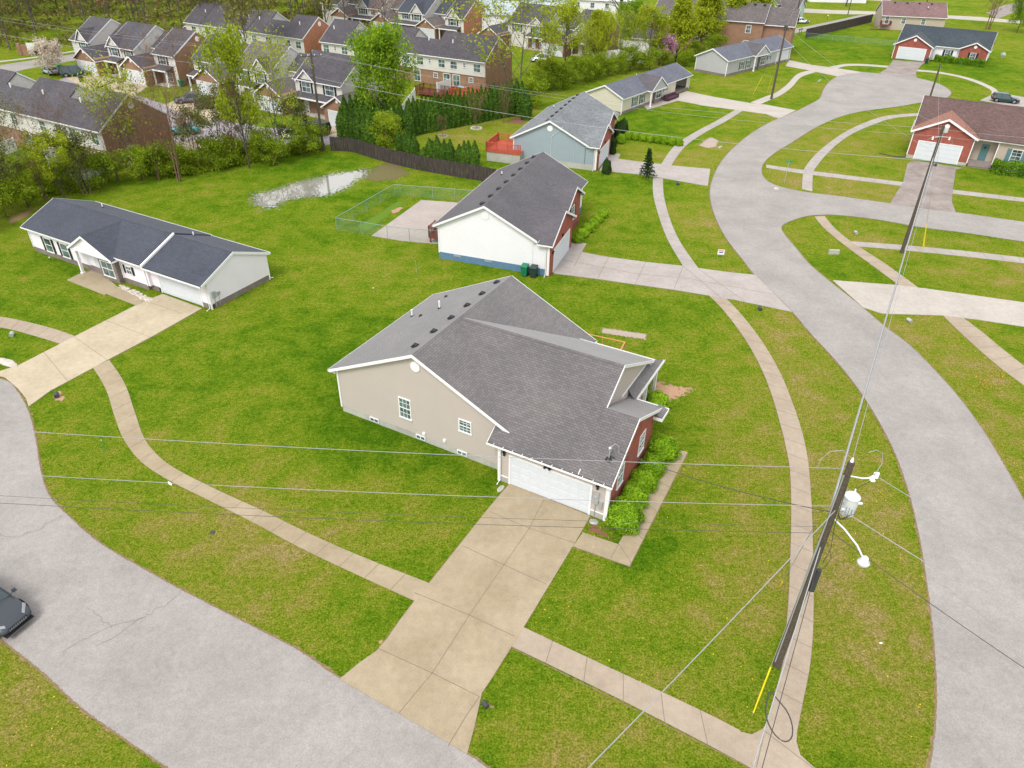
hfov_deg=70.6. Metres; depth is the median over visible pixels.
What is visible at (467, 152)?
arborvitae
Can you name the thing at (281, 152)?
wild shrub
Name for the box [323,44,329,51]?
window
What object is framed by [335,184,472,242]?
chain link fence
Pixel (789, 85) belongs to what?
sidewalk
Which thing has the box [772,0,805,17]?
house
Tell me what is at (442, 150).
arborvitae
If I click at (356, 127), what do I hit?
arborvitae
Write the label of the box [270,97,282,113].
garage door
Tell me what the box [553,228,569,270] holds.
garage door
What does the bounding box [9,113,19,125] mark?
window
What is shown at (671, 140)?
hedge bush
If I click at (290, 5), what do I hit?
woodland tree
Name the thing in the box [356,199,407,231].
weeds
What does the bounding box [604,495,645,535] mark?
round bush
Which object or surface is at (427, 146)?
arborvitae
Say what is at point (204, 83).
garage door
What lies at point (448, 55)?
townhouse row
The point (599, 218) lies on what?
round bush
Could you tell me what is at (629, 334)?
gravel bed
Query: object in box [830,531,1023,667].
power line
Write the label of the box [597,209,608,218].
round bush
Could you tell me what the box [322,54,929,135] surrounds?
power line
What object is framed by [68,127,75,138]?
window
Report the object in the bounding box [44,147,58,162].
vinyl fence
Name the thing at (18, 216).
bare soil
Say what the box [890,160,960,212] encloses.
driveway
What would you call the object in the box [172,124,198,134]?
parked car
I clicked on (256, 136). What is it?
wild shrub
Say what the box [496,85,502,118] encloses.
arborvitae
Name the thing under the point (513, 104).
arborvitae
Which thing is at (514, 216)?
house
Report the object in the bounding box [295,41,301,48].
window
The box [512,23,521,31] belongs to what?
window
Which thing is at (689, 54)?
wild shrub
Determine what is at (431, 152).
arborvitae
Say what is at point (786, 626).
guy wire
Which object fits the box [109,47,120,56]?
window
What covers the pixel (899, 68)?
driveway
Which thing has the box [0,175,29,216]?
wild shrub
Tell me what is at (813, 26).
road
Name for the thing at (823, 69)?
driveway
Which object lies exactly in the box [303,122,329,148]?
wild shrub
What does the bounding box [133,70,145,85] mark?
garage door
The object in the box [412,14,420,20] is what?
window
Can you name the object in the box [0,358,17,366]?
stone pile
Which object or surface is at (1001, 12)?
driveway
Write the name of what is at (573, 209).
window
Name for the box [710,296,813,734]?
sidewalk
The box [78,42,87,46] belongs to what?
window
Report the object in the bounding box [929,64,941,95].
utility pole
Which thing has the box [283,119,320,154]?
wild shrub
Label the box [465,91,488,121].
sapling
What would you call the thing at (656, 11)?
young tree
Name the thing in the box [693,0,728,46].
pear tree
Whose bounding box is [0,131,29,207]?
budding sapling
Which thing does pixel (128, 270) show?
window
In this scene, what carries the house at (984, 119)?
on the ground at (250, 368)
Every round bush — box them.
[571,233,583,242]
[577,228,588,237]
[582,222,594,233]
[587,218,598,227]
[592,214,603,223]
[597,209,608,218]
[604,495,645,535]
[619,480,649,508]
[630,465,659,492]
[638,452,667,479]
[645,431,681,464]
[646,389,672,407]
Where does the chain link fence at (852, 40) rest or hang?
on the ground at (250, 368)
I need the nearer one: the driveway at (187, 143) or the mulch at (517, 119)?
the driveway at (187, 143)
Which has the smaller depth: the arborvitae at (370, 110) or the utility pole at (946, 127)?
the utility pole at (946, 127)
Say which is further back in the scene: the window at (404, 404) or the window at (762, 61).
the window at (762, 61)
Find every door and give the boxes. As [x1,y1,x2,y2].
[76,59,87,70]
[86,61,98,75]
[93,257,99,267]
[123,68,135,83]
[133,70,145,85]
[157,275,203,306]
[196,80,209,94]
[207,82,219,95]
[257,95,270,111]
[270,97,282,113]
[304,100,309,111]
[328,109,337,125]
[426,28,434,38]
[508,455,592,514]
[542,43,551,54]
[552,44,562,56]
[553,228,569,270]
[598,139,609,168]
[775,50,788,63]
[896,46,926,60]
[913,140,962,164]
[977,144,989,160]
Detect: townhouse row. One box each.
[0,69,173,169]
[68,16,206,87]
[183,2,329,53]
[187,34,387,126]
[319,19,512,91]
[320,0,483,38]
[477,3,619,56]
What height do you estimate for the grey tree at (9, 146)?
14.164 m
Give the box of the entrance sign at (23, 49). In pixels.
[15,43,52,54]
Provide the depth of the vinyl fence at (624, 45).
161.04 m
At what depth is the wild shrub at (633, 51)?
139.05 m
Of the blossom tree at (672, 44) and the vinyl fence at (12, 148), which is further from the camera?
the blossom tree at (672, 44)
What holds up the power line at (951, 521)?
attached to the utility pole at (849, 502)
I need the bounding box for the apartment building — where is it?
[651,0,800,49]
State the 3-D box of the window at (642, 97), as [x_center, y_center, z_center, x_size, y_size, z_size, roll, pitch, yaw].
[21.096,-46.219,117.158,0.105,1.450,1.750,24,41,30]
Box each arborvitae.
[335,106,342,138]
[340,95,349,112]
[341,107,349,137]
[347,94,353,111]
[347,108,354,138]
[353,95,357,113]
[353,109,361,140]
[357,95,363,117]
[360,110,365,141]
[362,98,368,115]
[364,112,371,143]
[368,97,374,117]
[370,112,381,145]
[374,98,383,135]
[382,96,388,114]
[388,99,395,135]
[395,99,403,136]
[395,129,401,150]
[401,129,407,151]
[402,100,414,137]
[405,134,410,152]
[408,98,414,130]
[409,133,419,154]
[411,95,419,135]
[416,99,422,134]
[418,147,426,156]
[420,94,426,133]
[424,95,431,132]
[424,138,430,156]
[427,140,433,157]
[428,97,435,131]
[432,92,440,130]
[432,135,441,158]
[437,94,443,129]
[439,139,446,160]
[441,93,447,129]
[445,90,452,128]
[445,139,454,161]
[450,93,456,127]
[453,90,461,126]
[454,144,461,163]
[458,88,464,125]
[460,140,465,162]
[462,91,468,125]
[464,140,470,164]
[466,87,473,124]
[470,140,480,165]
[471,87,477,123]
[475,89,481,122]
[479,84,485,121]
[484,86,489,120]
[487,85,494,120]
[491,82,498,119]
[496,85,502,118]
[500,82,505,117]
[505,82,510,116]
[509,79,516,115]
[514,78,519,115]
[516,80,524,116]
[519,88,532,120]
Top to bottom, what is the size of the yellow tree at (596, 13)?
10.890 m
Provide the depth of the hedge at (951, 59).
151.70 m
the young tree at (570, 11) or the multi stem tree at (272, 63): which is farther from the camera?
the young tree at (570, 11)
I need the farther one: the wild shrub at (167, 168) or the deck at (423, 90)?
the deck at (423, 90)
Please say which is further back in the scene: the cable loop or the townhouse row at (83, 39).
the townhouse row at (83, 39)
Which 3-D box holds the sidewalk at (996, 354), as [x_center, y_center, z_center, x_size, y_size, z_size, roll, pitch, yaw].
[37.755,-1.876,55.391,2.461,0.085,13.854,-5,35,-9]
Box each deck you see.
[414,82,453,97]
[428,220,437,241]
[449,85,487,95]
[486,132,522,163]
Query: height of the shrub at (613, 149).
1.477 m
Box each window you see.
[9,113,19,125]
[37,120,46,131]
[40,236,56,253]
[56,241,73,259]
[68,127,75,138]
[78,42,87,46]
[90,132,100,145]
[99,259,116,278]
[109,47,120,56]
[122,264,134,275]
[124,50,132,56]
[157,55,168,64]
[255,73,266,83]
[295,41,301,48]
[299,81,312,92]
[322,85,336,96]
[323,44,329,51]
[341,46,347,54]
[359,8,366,13]
[370,416,378,422]
[398,396,411,420]
[402,13,409,19]
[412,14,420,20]
[414,69,420,80]
[416,56,423,64]
[416,434,425,440]
[438,59,444,67]
[443,73,449,80]
[448,18,457,25]
[450,61,457,69]
[453,74,459,85]
[457,449,466,456]
[458,418,471,435]
[473,64,480,72]
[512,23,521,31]
[531,26,540,33]
[570,203,575,219]
[616,462,624,490]
[631,96,637,106]
[637,428,645,456]
[639,93,644,103]
[655,90,661,98]
[739,61,744,69]
[745,25,751,32]
[745,60,750,68]
[759,57,765,65]
[942,50,953,55]
[967,52,978,58]
[1003,148,1023,162]
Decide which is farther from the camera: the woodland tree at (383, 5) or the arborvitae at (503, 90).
the woodland tree at (383, 5)
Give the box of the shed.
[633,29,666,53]
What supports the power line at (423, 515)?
attached to the utility pole at (849, 502)
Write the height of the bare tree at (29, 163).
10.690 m
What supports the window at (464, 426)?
in the house at (500, 369)
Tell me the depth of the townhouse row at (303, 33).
142.85 m
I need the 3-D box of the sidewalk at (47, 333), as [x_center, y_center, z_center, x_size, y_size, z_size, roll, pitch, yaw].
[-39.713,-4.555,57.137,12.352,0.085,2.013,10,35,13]
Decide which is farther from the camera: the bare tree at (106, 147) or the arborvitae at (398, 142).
the arborvitae at (398, 142)
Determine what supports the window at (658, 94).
in the house at (648, 87)
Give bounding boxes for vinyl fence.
[0,137,17,154]
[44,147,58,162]
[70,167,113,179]
[402,87,415,109]
[436,78,450,91]
[601,49,642,63]
[617,39,632,47]
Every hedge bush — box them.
[625,131,632,138]
[631,132,638,140]
[639,133,646,140]
[646,134,653,141]
[653,135,660,142]
[660,136,668,144]
[668,137,675,145]
[675,138,683,145]
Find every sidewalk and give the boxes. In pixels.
[0,51,74,61]
[0,317,73,343]
[93,360,428,600]
[512,627,752,767]
[653,177,697,267]
[662,110,741,164]
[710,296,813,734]
[739,720,814,767]
[750,70,814,103]
[766,165,902,185]
[802,113,917,190]
[815,216,916,286]
[830,64,888,67]
[851,241,1023,262]
[917,70,997,93]
[944,316,1023,384]
[953,190,1023,201]
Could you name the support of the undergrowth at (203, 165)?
on the ground at (250, 368)
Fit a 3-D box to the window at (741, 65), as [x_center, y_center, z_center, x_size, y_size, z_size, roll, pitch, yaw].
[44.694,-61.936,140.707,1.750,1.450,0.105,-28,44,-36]
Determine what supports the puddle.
on the ground at (250, 368)
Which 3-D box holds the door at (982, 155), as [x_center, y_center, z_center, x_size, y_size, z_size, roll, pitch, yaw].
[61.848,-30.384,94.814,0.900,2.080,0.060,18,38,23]
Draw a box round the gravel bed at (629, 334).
[602,328,646,339]
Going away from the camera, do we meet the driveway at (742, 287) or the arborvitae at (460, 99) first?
the driveway at (742, 287)
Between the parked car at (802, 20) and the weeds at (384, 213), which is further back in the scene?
the parked car at (802, 20)
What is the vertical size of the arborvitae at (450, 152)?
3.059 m
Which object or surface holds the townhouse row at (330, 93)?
on the ground at (250, 368)
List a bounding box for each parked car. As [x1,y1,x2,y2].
[41,65,58,75]
[58,65,90,77]
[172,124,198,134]
[174,91,203,103]
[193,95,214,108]
[276,129,308,139]
[312,119,331,132]
[529,53,549,61]
[797,17,809,23]
[991,92,1019,103]
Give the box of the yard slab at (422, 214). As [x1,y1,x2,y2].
[372,200,456,243]
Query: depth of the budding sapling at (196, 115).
86.86 m
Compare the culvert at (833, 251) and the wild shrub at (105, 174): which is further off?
the wild shrub at (105, 174)
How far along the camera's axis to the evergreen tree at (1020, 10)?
186.87 m
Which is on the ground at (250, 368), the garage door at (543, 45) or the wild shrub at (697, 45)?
the wild shrub at (697, 45)
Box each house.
[20,198,273,310]
[327,276,668,520]
[432,152,587,276]
[509,91,618,171]
[567,0,634,16]
[585,62,692,114]
[694,35,793,76]
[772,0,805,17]
[807,0,865,2]
[870,0,947,29]
[879,95,1023,169]
[891,24,997,61]
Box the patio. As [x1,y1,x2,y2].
[68,270,144,304]
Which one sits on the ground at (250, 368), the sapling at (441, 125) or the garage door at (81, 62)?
the sapling at (441, 125)
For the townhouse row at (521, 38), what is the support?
on the ground at (250, 368)
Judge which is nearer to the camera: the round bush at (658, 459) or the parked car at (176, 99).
the round bush at (658, 459)
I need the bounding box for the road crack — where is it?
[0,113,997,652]
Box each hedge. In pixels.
[933,54,985,66]
[991,158,1023,177]
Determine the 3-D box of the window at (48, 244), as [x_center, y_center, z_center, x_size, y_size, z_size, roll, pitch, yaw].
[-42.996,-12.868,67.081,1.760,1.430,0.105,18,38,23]
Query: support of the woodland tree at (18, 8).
on the ground at (250, 368)
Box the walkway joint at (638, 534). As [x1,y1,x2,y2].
[610,482,670,561]
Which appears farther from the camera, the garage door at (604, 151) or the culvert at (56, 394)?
the garage door at (604, 151)
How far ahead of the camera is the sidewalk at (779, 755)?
29.87 m
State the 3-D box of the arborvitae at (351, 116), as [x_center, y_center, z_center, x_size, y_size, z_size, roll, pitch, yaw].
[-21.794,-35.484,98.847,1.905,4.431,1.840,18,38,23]
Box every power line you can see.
[0,429,844,468]
[0,473,811,505]
[1,34,312,75]
[2,20,290,53]
[4,503,800,532]
[8,18,306,53]
[12,496,818,526]
[313,54,941,128]
[315,77,928,160]
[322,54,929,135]
[588,510,835,767]
[618,450,829,511]
[753,547,820,767]
[762,542,823,767]
[784,38,929,149]
[791,30,940,125]
[828,159,932,512]
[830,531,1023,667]
[838,166,931,486]
[839,135,940,479]
[839,508,1023,622]
[853,129,944,457]
[879,478,1023,563]
[934,162,1023,171]
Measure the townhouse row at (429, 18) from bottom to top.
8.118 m
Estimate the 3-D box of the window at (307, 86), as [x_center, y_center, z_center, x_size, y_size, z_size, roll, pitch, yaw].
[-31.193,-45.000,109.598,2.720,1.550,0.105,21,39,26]
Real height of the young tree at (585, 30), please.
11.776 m
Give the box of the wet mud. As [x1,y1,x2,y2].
[364,163,408,182]
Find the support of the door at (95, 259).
in the house at (121, 246)
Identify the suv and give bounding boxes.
[0,587,33,638]
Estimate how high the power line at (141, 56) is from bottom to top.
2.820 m
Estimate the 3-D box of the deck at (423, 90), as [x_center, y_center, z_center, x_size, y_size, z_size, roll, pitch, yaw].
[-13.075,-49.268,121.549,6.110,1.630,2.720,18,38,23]
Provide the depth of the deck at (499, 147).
92.83 m
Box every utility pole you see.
[300,49,324,150]
[770,25,787,98]
[773,450,882,668]
[900,125,952,253]
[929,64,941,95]
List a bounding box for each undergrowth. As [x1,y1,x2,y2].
[0,0,452,47]
[1,139,325,200]
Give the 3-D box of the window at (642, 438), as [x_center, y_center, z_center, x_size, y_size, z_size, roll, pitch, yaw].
[7.692,3.476,42.859,0.105,1.500,1.010,18,38,23]
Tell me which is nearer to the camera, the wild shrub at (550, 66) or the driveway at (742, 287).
the driveway at (742, 287)
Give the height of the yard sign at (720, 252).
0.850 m
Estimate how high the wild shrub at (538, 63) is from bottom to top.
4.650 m
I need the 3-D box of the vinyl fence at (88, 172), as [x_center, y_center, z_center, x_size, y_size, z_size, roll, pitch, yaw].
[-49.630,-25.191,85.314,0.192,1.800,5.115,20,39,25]
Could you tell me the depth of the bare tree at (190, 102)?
85.52 m
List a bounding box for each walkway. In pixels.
[573,450,687,565]
[644,98,677,109]
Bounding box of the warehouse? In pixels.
[477,0,564,29]
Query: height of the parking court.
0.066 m
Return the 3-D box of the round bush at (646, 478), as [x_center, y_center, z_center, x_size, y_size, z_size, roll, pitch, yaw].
[7.769,5.504,42.632,1.914,1.377,1.928,-5,35,-8]
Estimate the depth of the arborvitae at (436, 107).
102.78 m
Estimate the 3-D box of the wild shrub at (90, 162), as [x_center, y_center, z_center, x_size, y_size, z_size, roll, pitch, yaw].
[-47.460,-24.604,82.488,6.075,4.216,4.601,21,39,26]
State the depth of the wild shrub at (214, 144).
87.63 m
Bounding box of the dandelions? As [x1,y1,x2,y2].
[6,327,1014,765]
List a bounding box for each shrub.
[0,169,47,207]
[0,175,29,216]
[8,151,42,178]
[42,157,85,193]
[55,142,91,160]
[71,150,118,188]
[87,146,127,182]
[112,140,161,180]
[131,144,163,174]
[138,138,186,177]
[164,140,199,173]
[186,132,235,170]
[213,132,243,163]
[243,126,279,160]
[259,135,292,164]
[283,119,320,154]
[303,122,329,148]
[366,108,402,147]
[380,111,404,140]
[515,72,549,106]
[518,65,546,90]
[531,58,555,77]
[538,71,554,90]
[540,60,569,89]
[551,62,577,88]
[564,54,591,83]
[575,54,602,81]
[582,50,610,78]
[598,57,619,74]
[601,157,611,174]
[609,50,632,73]
[609,144,615,154]
[610,135,616,146]
[613,121,621,138]
[616,133,625,143]
[619,42,644,70]
[619,118,628,134]
[630,51,649,68]
[640,45,661,69]
[647,41,673,63]
[676,48,695,66]
[688,37,710,60]
[704,31,729,49]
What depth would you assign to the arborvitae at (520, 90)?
110.07 m
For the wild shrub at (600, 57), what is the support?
on the ground at (250, 368)
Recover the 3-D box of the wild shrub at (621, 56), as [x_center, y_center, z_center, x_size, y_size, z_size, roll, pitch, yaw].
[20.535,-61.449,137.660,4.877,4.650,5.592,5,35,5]
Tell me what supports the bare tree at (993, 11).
on the ground at (250, 368)
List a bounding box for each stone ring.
[437,134,448,138]
[470,126,481,129]
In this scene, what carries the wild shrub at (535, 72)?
on the ground at (250, 368)
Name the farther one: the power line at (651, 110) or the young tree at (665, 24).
the young tree at (665, 24)
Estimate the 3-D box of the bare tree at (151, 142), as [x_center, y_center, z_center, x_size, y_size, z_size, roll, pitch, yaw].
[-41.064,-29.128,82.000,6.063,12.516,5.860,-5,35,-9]
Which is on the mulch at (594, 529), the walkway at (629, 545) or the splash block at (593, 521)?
the splash block at (593, 521)
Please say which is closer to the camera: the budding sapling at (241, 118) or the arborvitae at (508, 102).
the budding sapling at (241, 118)
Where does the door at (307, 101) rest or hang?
in the townhouse row at (330, 93)
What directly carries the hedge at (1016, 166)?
on the ground at (250, 368)
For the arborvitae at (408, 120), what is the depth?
99.95 m
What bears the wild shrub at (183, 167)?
on the ground at (250, 368)
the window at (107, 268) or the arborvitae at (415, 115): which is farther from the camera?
the arborvitae at (415, 115)
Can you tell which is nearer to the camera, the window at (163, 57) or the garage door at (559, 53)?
the window at (163, 57)
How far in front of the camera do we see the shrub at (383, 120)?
95.82 m
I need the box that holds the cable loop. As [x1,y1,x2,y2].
[765,691,792,741]
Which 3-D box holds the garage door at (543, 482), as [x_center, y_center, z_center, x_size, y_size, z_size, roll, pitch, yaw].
[2.124,5.730,41.321,5.250,2.230,0.100,18,38,23]
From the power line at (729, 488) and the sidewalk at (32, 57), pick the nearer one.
the power line at (729, 488)
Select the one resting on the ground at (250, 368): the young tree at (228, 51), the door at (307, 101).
the young tree at (228, 51)
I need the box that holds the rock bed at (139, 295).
[118,285,153,301]
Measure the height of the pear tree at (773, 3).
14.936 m
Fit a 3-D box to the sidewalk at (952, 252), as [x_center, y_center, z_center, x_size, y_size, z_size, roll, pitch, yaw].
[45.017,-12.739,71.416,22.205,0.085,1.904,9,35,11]
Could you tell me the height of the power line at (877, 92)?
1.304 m
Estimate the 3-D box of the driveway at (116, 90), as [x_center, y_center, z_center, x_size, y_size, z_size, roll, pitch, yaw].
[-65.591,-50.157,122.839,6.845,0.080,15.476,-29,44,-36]
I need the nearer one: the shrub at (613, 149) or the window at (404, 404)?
the window at (404, 404)
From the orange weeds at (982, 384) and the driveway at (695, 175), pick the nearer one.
the orange weeds at (982, 384)
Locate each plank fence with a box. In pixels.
[329,137,497,180]
[805,14,872,37]
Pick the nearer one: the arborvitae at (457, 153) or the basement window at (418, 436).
the basement window at (418, 436)
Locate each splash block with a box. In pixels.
[497,485,504,491]
[589,519,597,524]
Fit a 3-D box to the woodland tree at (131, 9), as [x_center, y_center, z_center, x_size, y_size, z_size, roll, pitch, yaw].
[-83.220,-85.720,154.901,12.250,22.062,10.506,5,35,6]
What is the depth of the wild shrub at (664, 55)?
143.70 m
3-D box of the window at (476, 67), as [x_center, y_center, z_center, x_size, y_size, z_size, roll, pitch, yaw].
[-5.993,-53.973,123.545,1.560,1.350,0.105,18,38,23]
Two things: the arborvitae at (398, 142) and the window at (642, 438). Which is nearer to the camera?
the window at (642, 438)
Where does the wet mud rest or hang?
on the ground at (250, 368)
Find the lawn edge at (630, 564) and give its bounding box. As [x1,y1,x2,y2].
[30,274,813,767]
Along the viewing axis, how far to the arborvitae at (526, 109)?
109.12 m
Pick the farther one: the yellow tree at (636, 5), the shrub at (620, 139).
the yellow tree at (636, 5)
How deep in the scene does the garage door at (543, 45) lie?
152.84 m
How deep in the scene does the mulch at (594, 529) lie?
39.91 m
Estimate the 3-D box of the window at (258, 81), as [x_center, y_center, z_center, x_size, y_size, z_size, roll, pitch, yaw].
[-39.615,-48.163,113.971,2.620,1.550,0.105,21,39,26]
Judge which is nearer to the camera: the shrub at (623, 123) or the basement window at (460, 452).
the basement window at (460, 452)
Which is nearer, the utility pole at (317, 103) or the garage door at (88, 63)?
the utility pole at (317, 103)
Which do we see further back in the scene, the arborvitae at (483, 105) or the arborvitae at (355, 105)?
the arborvitae at (483, 105)
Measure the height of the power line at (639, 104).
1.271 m
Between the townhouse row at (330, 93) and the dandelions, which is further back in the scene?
the townhouse row at (330, 93)
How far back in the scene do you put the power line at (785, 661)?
24.68 m
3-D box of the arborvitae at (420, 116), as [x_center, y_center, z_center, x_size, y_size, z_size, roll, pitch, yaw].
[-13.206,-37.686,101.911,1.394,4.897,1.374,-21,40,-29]
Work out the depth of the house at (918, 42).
154.06 m
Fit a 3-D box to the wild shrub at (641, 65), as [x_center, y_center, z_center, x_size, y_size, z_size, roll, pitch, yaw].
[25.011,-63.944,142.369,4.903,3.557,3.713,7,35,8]
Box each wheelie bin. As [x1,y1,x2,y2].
[520,263,528,276]
[529,264,537,277]
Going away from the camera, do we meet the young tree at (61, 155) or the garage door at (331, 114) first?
the young tree at (61, 155)
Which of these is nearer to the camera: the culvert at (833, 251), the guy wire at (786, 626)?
the guy wire at (786, 626)
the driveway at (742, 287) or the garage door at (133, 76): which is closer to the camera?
the driveway at (742, 287)
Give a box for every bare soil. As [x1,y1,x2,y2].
[8,208,32,223]
[53,391,64,400]
[392,207,402,213]
[649,381,695,401]
[699,138,718,147]
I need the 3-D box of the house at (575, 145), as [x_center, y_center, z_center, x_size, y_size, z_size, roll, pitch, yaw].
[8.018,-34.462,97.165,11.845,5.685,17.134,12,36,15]
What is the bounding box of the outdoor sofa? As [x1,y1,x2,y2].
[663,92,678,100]
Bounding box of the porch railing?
[589,334,625,350]
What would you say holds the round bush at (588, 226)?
on the ground at (250, 368)
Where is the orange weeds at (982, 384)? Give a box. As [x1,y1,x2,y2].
[957,372,1003,403]
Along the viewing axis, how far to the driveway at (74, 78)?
127.77 m
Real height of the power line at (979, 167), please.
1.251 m
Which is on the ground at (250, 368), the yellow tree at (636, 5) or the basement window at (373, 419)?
the yellow tree at (636, 5)
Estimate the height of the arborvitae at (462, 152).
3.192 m
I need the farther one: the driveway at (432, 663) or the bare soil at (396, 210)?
the bare soil at (396, 210)
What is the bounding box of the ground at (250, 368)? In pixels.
[0,0,1023,767]
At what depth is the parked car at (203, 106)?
111.79 m
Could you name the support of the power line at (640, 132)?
attached to the utility pole at (317, 103)
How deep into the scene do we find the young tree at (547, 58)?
123.11 m
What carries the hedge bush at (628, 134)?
on the ground at (250, 368)
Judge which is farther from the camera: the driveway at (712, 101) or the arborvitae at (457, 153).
the driveway at (712, 101)
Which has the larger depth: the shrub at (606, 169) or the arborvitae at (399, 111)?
the arborvitae at (399, 111)
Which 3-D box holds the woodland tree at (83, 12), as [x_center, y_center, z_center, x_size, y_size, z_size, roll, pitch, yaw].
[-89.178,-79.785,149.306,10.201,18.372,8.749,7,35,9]
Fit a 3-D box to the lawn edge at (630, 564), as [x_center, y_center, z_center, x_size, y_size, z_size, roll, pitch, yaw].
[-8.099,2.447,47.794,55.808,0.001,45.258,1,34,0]
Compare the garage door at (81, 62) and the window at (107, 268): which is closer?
the window at (107, 268)
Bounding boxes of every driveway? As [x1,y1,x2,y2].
[0,294,201,406]
[65,75,116,90]
[100,80,147,95]
[164,101,219,120]
[176,139,216,149]
[326,126,336,134]
[340,484,589,752]
[553,241,791,311]
[599,153,709,185]
[677,91,795,117]
[786,60,860,75]
[833,280,1023,326]
[879,60,924,77]
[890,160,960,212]
[981,95,1023,106]
[986,2,1023,18]
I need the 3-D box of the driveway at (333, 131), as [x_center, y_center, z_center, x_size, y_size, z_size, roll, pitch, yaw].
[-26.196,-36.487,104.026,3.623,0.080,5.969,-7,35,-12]
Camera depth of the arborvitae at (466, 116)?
105.97 m
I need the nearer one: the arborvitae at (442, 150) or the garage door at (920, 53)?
the arborvitae at (442, 150)
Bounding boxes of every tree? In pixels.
[0,0,17,49]
[0,87,40,178]
[0,101,47,199]
[0,126,26,168]
[15,0,21,16]
[17,0,45,38]
[18,127,74,198]
[19,0,36,25]
[27,36,64,76]
[27,89,89,188]
[69,0,103,21]
[71,50,149,171]
[77,86,125,181]
[96,0,130,17]
[108,14,198,181]
[115,67,171,179]
[120,0,135,21]
[123,0,161,22]
[161,79,207,166]
[173,0,181,23]
[181,0,215,13]
[185,15,264,167]
[187,81,237,139]
[203,79,243,155]
[212,0,279,43]
[225,21,312,157]
[286,0,293,19]
[309,0,336,22]
[334,0,356,19]
[343,16,421,108]
[369,0,398,22]
[435,0,571,85]
[539,0,587,60]
[539,18,563,86]
[571,11,600,78]
[582,8,613,55]
[595,8,623,60]
[598,2,645,69]
[599,0,636,23]
[617,0,646,40]
[627,9,651,67]
[636,2,670,65]
[639,148,657,177]
[651,30,679,64]
[652,15,669,60]
[661,0,701,62]
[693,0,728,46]
[725,0,749,11]
[748,0,779,6]
[984,0,1007,28]
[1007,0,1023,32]
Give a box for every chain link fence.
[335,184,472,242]
[805,33,895,45]
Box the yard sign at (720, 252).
[717,249,724,257]
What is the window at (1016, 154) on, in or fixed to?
in the house at (984, 119)
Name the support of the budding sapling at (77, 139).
on the ground at (250, 368)
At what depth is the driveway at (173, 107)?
113.03 m
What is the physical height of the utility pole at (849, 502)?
12.862 m
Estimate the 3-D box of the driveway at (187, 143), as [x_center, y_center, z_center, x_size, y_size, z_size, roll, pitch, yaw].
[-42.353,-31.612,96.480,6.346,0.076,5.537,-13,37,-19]
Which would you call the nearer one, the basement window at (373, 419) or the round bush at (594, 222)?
the basement window at (373, 419)
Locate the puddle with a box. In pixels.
[248,167,375,210]
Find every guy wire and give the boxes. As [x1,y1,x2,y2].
[752,489,838,714]
[779,525,814,586]
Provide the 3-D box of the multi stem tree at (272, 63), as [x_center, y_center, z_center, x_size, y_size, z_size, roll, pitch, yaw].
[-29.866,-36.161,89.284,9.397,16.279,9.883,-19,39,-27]
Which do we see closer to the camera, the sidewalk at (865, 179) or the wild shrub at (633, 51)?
the sidewalk at (865, 179)
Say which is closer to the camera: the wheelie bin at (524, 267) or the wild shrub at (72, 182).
the wheelie bin at (524, 267)
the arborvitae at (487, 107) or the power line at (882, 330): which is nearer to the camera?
the power line at (882, 330)
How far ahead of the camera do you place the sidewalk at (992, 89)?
140.45 m
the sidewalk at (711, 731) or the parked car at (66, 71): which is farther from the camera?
the parked car at (66, 71)
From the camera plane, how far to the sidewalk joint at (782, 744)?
29.79 m
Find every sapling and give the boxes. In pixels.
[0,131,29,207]
[0,158,18,184]
[31,123,97,193]
[170,102,220,157]
[200,92,262,149]
[268,91,317,152]
[436,115,447,136]
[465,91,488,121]
[496,73,517,122]
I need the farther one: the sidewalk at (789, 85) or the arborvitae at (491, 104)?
the sidewalk at (789, 85)
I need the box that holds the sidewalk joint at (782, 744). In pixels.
[756,721,812,767]
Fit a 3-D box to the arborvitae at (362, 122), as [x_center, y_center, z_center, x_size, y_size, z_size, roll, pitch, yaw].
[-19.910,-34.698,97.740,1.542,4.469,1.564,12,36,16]
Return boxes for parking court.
[59,78,337,144]
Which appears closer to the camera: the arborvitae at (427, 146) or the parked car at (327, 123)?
the arborvitae at (427, 146)
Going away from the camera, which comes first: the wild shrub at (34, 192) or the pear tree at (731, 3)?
the wild shrub at (34, 192)
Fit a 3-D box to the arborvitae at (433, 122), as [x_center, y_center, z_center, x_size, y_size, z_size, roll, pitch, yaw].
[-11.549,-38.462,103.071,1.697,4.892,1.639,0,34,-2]
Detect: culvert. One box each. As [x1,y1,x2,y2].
[54,392,58,398]
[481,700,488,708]
[828,249,839,253]
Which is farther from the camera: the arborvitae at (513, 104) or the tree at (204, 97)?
the arborvitae at (513, 104)
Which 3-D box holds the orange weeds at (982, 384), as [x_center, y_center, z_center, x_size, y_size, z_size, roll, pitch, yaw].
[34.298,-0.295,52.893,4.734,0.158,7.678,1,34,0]
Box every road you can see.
[0,54,75,71]
[0,379,486,767]
[710,72,1023,767]
[795,14,873,32]
[804,9,1019,22]
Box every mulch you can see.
[506,116,525,123]
[589,524,613,539]
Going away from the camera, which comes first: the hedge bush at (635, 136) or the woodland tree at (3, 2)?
the hedge bush at (635, 136)

